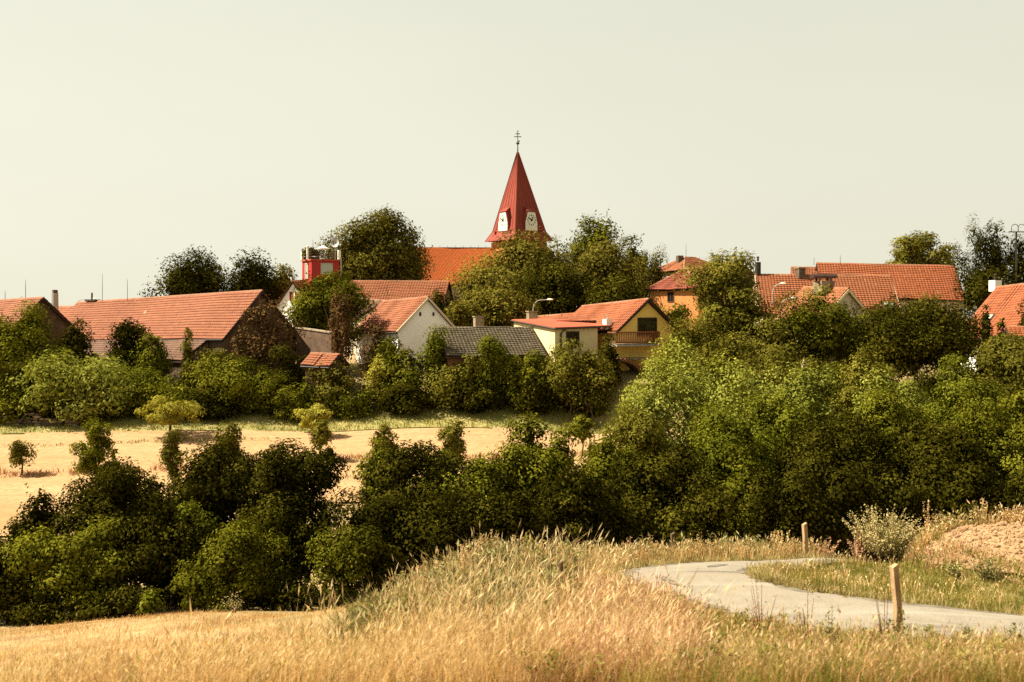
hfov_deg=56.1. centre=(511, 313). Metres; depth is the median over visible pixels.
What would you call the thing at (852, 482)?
thorn bush
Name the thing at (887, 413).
oak tree
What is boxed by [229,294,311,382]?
dead creeper
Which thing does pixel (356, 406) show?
hazel bush
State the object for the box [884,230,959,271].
elm tree
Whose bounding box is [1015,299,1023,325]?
fir tree
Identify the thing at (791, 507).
thorn bush
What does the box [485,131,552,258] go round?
church tower
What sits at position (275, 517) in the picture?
field maple
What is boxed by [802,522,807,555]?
wooden stake
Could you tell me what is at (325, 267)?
window
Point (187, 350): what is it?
cypress bush
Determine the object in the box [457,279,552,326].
chestnut tree
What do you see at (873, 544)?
shrub
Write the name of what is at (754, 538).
crest weed
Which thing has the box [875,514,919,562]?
mugwort
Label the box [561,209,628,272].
ash tree
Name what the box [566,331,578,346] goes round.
window
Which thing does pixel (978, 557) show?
fringe weeds
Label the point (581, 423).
young tree
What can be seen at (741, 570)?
road patch
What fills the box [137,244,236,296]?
linden tree
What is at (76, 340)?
elder bush
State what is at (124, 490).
field maple
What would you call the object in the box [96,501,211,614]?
field maple
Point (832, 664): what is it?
verge straw
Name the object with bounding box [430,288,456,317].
lilac bush
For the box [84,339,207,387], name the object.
lean to shed
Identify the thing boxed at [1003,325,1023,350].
garden shed
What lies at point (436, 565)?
grass plume
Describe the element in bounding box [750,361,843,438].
willow tree
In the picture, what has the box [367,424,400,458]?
young tree
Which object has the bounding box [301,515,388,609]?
lit shrub
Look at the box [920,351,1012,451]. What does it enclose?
ash tree
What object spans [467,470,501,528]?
feathery bush
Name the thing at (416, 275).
chestnut tree
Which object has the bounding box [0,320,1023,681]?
ground
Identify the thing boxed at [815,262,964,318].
long red roof house
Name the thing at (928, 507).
mullein
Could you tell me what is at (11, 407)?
elder bush
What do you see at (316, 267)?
red tower house
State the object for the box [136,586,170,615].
seedling bush
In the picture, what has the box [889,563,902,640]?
wooden stake
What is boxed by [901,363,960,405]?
oak bush
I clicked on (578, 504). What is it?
field maple
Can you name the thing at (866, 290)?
tiled house
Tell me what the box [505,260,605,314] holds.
chestnut tree
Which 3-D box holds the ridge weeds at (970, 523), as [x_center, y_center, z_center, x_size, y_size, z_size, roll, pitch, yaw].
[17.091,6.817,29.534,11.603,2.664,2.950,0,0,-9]
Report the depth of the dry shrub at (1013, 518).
28.11 m
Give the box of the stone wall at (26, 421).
[0,413,79,425]
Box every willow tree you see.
[603,333,798,493]
[606,388,681,520]
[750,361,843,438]
[844,359,942,438]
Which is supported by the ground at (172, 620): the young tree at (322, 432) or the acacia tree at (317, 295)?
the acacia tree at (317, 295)
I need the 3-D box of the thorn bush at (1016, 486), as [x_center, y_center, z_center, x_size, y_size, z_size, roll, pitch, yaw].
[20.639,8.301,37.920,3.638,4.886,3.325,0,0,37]
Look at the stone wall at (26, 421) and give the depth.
76.52 m
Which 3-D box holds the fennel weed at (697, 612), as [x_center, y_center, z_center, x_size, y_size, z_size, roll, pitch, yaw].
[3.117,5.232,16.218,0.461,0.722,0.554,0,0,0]
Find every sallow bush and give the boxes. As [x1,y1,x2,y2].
[1,344,138,422]
[598,399,693,504]
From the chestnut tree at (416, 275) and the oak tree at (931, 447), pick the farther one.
the chestnut tree at (416, 275)
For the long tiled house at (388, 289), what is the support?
on the ground at (172, 620)
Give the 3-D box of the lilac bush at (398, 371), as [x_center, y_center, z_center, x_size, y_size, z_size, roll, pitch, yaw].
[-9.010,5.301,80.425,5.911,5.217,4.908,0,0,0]
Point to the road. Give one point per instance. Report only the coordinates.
(713, 578)
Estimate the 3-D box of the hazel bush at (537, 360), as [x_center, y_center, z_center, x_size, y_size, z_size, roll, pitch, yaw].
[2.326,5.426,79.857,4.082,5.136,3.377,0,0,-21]
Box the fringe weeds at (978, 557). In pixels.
[906,528,1023,578]
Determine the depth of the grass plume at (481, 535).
22.39 m
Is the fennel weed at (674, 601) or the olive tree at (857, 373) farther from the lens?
the olive tree at (857, 373)
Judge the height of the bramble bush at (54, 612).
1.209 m
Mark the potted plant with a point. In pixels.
(315, 254)
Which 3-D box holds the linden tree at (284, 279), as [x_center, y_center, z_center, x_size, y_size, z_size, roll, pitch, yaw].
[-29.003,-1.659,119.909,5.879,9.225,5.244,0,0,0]
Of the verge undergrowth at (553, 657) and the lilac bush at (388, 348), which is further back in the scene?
the lilac bush at (388, 348)
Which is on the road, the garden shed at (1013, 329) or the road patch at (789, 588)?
the road patch at (789, 588)
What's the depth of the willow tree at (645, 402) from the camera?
49.67 m
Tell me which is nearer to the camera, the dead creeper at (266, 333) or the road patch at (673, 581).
the road patch at (673, 581)
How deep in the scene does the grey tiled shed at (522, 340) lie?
82.53 m
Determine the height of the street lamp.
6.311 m
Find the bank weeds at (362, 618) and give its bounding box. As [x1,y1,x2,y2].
[312,537,593,644]
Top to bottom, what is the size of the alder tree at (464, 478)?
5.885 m
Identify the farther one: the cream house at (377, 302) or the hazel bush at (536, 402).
the cream house at (377, 302)
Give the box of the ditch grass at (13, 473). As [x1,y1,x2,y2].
[0,449,600,477]
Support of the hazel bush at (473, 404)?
on the ground at (172, 620)
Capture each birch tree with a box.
[632,244,670,297]
[946,212,1022,311]
[1003,227,1023,283]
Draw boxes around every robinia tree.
[686,398,790,522]
[699,440,796,544]
[744,385,818,467]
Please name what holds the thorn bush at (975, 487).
on the ground at (172, 620)
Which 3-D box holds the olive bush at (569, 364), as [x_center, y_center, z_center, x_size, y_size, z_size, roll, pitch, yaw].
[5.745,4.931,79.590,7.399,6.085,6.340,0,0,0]
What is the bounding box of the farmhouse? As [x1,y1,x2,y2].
[0,297,76,357]
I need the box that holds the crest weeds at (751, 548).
[573,531,912,569]
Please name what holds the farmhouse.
on the ground at (172, 620)
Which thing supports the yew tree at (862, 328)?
on the ground at (172, 620)
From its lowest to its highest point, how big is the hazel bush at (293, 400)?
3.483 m
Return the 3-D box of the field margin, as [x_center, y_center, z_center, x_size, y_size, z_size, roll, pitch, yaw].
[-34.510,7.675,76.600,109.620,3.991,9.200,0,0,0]
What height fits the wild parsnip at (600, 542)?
0.950 m
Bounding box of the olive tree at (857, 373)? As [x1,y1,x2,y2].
[828,342,903,431]
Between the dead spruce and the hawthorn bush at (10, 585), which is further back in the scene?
the dead spruce
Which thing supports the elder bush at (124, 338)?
on the ground at (172, 620)
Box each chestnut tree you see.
[315,203,436,289]
[394,249,435,279]
[438,248,535,313]
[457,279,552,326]
[473,226,589,290]
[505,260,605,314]
[577,271,659,308]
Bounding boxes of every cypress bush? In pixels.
[174,327,196,400]
[594,333,623,387]
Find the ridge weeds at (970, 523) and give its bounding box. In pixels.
[909,507,1021,550]
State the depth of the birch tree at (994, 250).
103.20 m
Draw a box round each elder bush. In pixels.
[0,358,40,415]
[0,385,35,423]
[30,387,77,420]
[54,316,102,367]
[103,317,151,372]
[127,332,177,382]
[550,369,610,414]
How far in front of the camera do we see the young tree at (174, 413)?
72.03 m
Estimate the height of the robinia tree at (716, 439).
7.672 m
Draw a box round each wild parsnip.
[520,530,544,554]
[592,535,604,551]
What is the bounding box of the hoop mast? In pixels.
[1008,224,1023,283]
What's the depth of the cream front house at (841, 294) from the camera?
85.38 m
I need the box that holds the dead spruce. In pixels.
[323,282,357,371]
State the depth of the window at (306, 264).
113.32 m
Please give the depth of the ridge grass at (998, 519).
28.00 m
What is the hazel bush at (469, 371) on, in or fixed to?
on the ground at (172, 620)
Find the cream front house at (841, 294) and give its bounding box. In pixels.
[775,273,875,366]
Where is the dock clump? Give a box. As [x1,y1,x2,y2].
[846,524,866,559]
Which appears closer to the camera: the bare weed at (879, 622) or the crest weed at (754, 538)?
the bare weed at (879, 622)
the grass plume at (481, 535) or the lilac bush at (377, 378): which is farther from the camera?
the lilac bush at (377, 378)
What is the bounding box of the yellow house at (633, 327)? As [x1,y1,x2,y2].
[511,298,677,372]
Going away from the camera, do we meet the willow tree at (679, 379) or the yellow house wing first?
the willow tree at (679, 379)
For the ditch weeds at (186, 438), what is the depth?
71.45 m
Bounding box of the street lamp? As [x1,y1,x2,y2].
[772,282,786,302]
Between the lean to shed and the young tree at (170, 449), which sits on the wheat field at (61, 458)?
the young tree at (170, 449)
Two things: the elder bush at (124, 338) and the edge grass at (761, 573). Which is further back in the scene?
the elder bush at (124, 338)
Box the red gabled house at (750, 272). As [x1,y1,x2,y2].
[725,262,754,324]
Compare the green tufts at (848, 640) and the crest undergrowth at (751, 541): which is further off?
the crest undergrowth at (751, 541)
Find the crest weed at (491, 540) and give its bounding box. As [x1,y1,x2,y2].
[483,529,499,553]
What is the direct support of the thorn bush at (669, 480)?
on the ground at (172, 620)
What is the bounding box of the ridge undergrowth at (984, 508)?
[912,507,985,547]
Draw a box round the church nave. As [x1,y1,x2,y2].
[414,238,500,302]
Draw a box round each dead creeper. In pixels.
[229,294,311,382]
[353,324,403,383]
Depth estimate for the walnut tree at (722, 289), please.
81.12 m
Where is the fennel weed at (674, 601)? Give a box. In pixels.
[646,591,687,613]
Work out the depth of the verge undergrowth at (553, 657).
11.53 m
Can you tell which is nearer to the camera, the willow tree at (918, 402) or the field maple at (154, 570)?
the field maple at (154, 570)
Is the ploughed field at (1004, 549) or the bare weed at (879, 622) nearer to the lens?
the bare weed at (879, 622)
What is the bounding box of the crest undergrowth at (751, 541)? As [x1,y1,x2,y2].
[581,533,908,560]
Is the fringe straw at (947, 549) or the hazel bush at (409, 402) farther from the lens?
the hazel bush at (409, 402)
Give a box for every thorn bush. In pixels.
[462,487,567,552]
[578,466,670,556]
[607,443,727,550]
[645,484,766,552]
[741,459,852,558]
[798,456,944,561]
[894,453,1023,542]
[989,467,1023,512]
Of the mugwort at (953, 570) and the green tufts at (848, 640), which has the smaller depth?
the green tufts at (848, 640)
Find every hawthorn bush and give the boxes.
[0,533,45,623]
[1,483,79,584]
[163,495,222,607]
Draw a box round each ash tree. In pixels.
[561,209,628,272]
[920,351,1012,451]
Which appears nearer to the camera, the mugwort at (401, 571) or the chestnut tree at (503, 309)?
the mugwort at (401, 571)
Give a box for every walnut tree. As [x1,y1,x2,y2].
[672,247,768,358]
[712,300,782,368]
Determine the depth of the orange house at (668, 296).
106.05 m
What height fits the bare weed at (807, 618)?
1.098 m
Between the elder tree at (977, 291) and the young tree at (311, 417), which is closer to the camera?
the young tree at (311, 417)
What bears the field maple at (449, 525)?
on the ground at (172, 620)
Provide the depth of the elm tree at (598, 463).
41.71 m
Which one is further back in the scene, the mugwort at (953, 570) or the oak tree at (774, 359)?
the oak tree at (774, 359)
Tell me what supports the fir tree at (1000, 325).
on the ground at (172, 620)
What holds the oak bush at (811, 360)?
on the ground at (172, 620)
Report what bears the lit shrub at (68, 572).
on the ground at (172, 620)
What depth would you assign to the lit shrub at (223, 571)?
30.51 m
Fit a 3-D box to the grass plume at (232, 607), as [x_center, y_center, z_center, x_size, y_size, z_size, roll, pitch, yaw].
[-7.917,8.209,27.224,0.616,0.637,0.533,0,0,0]
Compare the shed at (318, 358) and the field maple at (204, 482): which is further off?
the shed at (318, 358)
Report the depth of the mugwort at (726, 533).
27.15 m
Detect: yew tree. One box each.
[830,308,904,377]
[834,291,991,388]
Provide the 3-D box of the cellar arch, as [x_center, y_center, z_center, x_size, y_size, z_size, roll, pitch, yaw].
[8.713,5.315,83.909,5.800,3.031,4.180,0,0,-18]
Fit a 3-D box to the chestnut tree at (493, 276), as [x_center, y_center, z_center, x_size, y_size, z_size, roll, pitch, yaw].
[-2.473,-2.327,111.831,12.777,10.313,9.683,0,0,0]
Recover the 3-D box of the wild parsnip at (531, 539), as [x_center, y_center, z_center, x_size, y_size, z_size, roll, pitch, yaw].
[0.479,5.624,22.657,0.557,1.024,0.463,0,0,17]
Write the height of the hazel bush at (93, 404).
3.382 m
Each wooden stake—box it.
[558,561,562,586]
[670,532,674,557]
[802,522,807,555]
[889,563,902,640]
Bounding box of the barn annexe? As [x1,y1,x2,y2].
[52,290,72,315]
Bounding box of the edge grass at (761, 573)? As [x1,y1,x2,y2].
[589,543,1023,643]
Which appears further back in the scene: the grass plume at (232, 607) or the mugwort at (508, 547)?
the grass plume at (232, 607)
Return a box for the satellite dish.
[331,238,338,258]
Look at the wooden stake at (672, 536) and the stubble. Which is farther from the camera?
the stubble
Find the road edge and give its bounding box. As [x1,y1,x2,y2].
[622,559,1023,644]
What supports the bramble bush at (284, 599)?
on the ground at (172, 620)
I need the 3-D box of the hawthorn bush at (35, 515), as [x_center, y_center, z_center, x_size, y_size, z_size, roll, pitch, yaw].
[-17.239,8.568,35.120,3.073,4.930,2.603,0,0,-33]
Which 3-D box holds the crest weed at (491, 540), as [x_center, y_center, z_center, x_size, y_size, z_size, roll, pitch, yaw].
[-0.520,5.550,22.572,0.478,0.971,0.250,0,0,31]
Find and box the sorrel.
[814,536,840,555]
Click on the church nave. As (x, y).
(444, 258)
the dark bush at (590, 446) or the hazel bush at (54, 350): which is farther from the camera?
the hazel bush at (54, 350)
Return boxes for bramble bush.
[0,589,87,627]
[73,583,161,622]
[256,572,332,612]
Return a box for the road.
[626,558,1023,639]
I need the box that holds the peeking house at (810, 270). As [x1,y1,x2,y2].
[790,266,816,273]
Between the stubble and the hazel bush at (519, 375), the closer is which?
the stubble
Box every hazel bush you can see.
[36,338,84,397]
[61,386,133,424]
[100,363,181,414]
[116,375,206,417]
[179,387,242,420]
[182,349,261,414]
[184,347,229,402]
[238,363,298,416]
[266,381,323,422]
[323,383,377,419]
[369,376,448,415]
[418,353,487,408]
[429,377,509,413]
[493,354,546,408]
[503,371,574,415]
[521,348,550,407]
[575,393,609,417]
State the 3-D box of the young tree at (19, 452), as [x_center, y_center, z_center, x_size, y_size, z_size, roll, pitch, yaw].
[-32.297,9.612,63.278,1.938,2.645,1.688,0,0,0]
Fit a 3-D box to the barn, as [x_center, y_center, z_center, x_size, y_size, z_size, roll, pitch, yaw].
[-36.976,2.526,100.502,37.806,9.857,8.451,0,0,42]
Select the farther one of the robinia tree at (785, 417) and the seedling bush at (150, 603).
the robinia tree at (785, 417)
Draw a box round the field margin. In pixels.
[0,387,656,434]
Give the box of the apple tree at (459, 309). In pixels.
[443,300,495,326]
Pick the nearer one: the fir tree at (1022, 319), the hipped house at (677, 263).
the fir tree at (1022, 319)
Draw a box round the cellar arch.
[595,357,648,375]
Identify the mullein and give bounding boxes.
[922,500,929,533]
[972,497,987,517]
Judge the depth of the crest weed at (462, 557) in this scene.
21.58 m
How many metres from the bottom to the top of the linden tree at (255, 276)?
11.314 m
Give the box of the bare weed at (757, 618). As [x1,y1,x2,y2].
[743,579,782,635]
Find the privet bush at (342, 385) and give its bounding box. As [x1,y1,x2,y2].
[302,359,367,417]
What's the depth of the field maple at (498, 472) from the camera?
37.39 m
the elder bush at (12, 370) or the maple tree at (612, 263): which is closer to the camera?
the elder bush at (12, 370)
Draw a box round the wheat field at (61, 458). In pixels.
[0,427,611,535]
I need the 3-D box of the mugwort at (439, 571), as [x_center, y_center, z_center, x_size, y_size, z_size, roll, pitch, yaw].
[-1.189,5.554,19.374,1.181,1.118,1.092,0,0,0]
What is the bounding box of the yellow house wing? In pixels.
[495,311,572,326]
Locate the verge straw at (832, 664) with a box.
[600,584,1023,681]
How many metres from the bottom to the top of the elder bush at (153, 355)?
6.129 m
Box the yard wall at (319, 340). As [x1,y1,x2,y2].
[295,327,334,374]
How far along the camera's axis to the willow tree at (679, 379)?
50.19 m
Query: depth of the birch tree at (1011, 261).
102.59 m
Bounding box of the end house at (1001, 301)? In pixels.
[961,274,1023,368]
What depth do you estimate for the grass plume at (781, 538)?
27.31 m
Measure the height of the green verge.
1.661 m
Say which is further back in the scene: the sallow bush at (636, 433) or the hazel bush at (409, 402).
the hazel bush at (409, 402)
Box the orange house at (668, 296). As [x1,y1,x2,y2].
[646,267,713,331]
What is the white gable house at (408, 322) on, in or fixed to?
on the ground at (172, 620)
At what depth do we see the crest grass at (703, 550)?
25.34 m
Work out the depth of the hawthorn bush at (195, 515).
33.85 m
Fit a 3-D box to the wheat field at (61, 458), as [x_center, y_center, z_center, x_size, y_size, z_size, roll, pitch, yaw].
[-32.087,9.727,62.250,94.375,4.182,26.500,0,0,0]
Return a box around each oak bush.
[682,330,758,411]
[789,345,843,423]
[789,351,823,385]
[821,357,852,418]
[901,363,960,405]
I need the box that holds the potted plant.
[301,247,321,259]
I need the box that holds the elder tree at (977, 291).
[953,264,1023,315]
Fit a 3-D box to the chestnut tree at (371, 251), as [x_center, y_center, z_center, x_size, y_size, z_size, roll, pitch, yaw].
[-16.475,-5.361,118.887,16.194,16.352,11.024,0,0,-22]
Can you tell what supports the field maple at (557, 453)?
on the ground at (172, 620)
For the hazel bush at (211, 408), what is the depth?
77.22 m
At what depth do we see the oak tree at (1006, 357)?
55.51 m
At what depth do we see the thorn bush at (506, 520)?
33.95 m
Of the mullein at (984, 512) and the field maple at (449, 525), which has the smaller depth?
the mullein at (984, 512)
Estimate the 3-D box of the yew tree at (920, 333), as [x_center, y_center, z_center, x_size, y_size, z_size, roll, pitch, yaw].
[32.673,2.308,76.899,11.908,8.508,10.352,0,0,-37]
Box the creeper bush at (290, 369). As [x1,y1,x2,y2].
[266,344,306,398]
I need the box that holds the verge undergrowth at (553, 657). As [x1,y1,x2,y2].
[517,595,1023,677]
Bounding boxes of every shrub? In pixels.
[0,512,136,623]
[165,515,296,611]
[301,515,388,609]
[358,527,413,595]
[841,504,921,562]
[995,504,1023,523]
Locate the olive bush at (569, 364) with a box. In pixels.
[539,336,624,408]
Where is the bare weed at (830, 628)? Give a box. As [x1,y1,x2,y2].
[819,607,843,649]
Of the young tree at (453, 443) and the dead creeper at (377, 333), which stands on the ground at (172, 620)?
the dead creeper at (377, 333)
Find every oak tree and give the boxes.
[729,341,802,432]
[767,406,894,548]
[841,385,937,485]
[881,416,999,527]
[942,388,1023,500]
[970,330,1023,435]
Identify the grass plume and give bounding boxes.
[221,591,243,612]
[428,553,441,585]
[472,533,484,560]
[770,530,793,548]
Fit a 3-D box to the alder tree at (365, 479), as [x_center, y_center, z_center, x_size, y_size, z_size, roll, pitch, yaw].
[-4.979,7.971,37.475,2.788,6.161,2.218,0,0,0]
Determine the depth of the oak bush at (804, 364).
59.61 m
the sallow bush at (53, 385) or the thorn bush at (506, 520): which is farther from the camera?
the sallow bush at (53, 385)
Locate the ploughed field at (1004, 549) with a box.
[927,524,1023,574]
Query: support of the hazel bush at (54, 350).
on the ground at (172, 620)
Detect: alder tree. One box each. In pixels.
[350,437,410,531]
[367,439,470,574]
[414,449,500,514]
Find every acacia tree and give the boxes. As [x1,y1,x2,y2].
[281,269,376,348]
[282,296,322,352]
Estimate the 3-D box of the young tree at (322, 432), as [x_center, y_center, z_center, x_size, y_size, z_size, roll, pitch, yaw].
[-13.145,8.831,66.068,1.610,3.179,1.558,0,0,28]
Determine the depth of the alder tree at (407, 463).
36.42 m
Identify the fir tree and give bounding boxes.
[970,304,996,382]
[983,317,1007,382]
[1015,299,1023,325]
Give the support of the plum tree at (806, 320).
on the ground at (172, 620)
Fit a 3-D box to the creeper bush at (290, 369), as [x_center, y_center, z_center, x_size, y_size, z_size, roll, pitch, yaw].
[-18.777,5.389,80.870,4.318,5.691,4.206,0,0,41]
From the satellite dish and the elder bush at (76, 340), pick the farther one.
the satellite dish
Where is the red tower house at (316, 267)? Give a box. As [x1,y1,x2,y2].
[276,245,341,326]
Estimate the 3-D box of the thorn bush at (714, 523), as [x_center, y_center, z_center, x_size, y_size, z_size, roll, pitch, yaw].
[7.415,8.892,36.542,4.640,5.043,3.733,0,0,0]
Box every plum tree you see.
[652,312,728,379]
[658,301,693,339]
[751,318,818,376]
[764,283,868,368]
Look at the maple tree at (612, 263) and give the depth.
108.62 m
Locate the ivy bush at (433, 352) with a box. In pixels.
[412,324,455,402]
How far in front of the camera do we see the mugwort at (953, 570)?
22.74 m
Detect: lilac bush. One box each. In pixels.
[360,353,390,410]
[365,336,404,378]
[371,347,427,406]
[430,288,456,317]
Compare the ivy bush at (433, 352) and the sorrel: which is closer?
the sorrel
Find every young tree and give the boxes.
[8,439,36,474]
[69,416,119,477]
[134,395,205,431]
[142,427,186,496]
[214,421,246,476]
[293,403,333,437]
[307,419,333,449]
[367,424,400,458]
[435,417,469,466]
[569,413,595,454]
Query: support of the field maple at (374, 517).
on the ground at (172, 620)
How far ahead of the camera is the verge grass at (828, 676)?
10.80 m
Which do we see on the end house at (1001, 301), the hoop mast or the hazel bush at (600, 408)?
the hoop mast
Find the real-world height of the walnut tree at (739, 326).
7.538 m
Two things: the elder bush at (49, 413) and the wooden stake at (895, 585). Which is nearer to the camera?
the wooden stake at (895, 585)
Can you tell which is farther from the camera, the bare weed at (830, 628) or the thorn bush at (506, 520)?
the thorn bush at (506, 520)
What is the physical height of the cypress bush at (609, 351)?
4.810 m
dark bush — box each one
[324,443,338,455]
[586,441,595,455]
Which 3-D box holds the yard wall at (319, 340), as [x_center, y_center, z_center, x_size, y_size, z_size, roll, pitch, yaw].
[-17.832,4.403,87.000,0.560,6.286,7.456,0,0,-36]
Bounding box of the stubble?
[1,427,582,518]
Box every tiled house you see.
[351,280,453,319]
[752,256,899,340]
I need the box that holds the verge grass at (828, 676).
[607,590,1023,681]
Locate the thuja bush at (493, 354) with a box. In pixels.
[474,332,513,409]
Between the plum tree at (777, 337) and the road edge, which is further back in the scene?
the plum tree at (777, 337)
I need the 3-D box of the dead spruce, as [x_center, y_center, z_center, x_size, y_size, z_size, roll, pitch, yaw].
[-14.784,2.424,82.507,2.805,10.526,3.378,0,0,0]
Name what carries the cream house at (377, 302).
on the ground at (172, 620)
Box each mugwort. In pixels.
[387,567,421,595]
[424,557,477,583]
[482,539,536,568]
[718,532,736,550]
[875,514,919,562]
[878,607,910,651]
[937,559,966,577]
[967,555,1015,581]
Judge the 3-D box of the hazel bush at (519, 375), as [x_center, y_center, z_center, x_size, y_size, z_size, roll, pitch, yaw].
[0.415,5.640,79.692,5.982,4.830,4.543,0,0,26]
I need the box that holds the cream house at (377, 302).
[344,298,381,354]
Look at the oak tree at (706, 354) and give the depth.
73.83 m
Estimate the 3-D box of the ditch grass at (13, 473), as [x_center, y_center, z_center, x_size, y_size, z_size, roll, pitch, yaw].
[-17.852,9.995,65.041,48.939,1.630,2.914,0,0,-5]
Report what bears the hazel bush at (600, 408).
on the ground at (172, 620)
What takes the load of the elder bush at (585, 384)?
on the ground at (172, 620)
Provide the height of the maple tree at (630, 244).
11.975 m
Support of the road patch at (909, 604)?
on the road
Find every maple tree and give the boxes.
[0,300,58,376]
[572,236,654,303]
[619,233,649,297]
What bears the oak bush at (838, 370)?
on the ground at (172, 620)
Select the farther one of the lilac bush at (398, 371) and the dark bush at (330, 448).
the lilac bush at (398, 371)
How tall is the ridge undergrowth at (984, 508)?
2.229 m
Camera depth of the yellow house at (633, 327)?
84.81 m
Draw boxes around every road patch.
[661,576,684,585]
[672,594,726,609]
[707,564,726,566]
[735,567,749,572]
[775,585,811,592]
[853,597,1022,615]
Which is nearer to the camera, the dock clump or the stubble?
the dock clump
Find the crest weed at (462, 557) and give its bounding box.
[459,540,472,570]
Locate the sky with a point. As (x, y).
(134, 133)
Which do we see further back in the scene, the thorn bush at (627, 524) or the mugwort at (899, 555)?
the thorn bush at (627, 524)
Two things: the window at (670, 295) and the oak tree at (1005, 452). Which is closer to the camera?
the oak tree at (1005, 452)
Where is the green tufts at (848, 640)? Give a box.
[0,562,1023,681]
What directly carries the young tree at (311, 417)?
on the wheat field at (61, 458)
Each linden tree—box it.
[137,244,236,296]
[222,246,282,299]
[268,263,297,304]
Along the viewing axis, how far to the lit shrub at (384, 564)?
31.25 m
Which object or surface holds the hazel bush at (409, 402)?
on the ground at (172, 620)
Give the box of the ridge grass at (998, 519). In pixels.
[908,499,1023,556]
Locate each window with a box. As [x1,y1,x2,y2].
[305,263,307,277]
[321,263,332,273]
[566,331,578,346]
[637,318,656,336]
[667,292,673,301]
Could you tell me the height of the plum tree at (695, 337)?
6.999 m
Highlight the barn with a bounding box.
[64,289,295,374]
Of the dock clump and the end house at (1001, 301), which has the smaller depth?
the dock clump
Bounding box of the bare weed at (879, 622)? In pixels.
[869,580,893,647]
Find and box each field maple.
[43,453,182,567]
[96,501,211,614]
[152,437,257,561]
[230,437,351,564]
[230,487,352,607]
[319,486,429,585]
[380,482,497,574]
[455,438,561,509]
[495,410,588,549]
[523,464,624,552]
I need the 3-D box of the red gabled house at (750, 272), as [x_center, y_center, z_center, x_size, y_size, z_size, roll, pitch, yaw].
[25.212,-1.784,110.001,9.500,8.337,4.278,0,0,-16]
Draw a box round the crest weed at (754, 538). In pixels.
[748,532,762,547]
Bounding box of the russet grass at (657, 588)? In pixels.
[513,570,741,681]
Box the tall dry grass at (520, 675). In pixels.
[0,534,1023,681]
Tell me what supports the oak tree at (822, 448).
on the ground at (172, 620)
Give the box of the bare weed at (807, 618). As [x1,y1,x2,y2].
[792,588,829,643]
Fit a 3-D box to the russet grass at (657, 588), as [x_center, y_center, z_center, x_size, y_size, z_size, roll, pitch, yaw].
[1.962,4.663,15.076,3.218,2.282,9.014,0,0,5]
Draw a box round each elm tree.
[572,428,654,511]
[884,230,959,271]
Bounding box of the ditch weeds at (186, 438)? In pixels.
[2,436,268,446]
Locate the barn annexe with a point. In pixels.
(63, 309)
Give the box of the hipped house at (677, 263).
[658,255,716,276]
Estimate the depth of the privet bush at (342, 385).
78.51 m
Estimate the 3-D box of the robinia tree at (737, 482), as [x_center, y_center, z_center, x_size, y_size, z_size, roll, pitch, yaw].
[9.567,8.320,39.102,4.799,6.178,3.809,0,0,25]
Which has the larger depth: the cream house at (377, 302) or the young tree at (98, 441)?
the cream house at (377, 302)
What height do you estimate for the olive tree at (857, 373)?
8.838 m
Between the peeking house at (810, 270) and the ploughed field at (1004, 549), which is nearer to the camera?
the ploughed field at (1004, 549)
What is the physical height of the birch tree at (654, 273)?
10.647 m
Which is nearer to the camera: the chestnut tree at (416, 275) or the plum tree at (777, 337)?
the plum tree at (777, 337)
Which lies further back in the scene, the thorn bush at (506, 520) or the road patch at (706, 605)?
the thorn bush at (506, 520)
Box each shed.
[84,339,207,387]
[300,352,349,414]
[427,316,546,404]
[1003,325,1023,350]
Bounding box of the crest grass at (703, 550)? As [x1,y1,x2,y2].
[581,532,917,567]
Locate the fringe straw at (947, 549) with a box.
[903,531,1023,574]
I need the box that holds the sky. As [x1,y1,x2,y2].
[0,0,1023,317]
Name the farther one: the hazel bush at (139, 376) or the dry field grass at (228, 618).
the hazel bush at (139, 376)
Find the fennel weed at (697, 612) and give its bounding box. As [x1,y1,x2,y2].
[687,603,709,629]
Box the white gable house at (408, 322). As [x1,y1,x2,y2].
[354,296,455,371]
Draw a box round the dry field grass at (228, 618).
[0,596,461,681]
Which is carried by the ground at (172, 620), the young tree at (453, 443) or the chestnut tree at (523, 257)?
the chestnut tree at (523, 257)
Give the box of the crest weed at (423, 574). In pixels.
[415,564,426,585]
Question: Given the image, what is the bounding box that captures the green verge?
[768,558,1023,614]

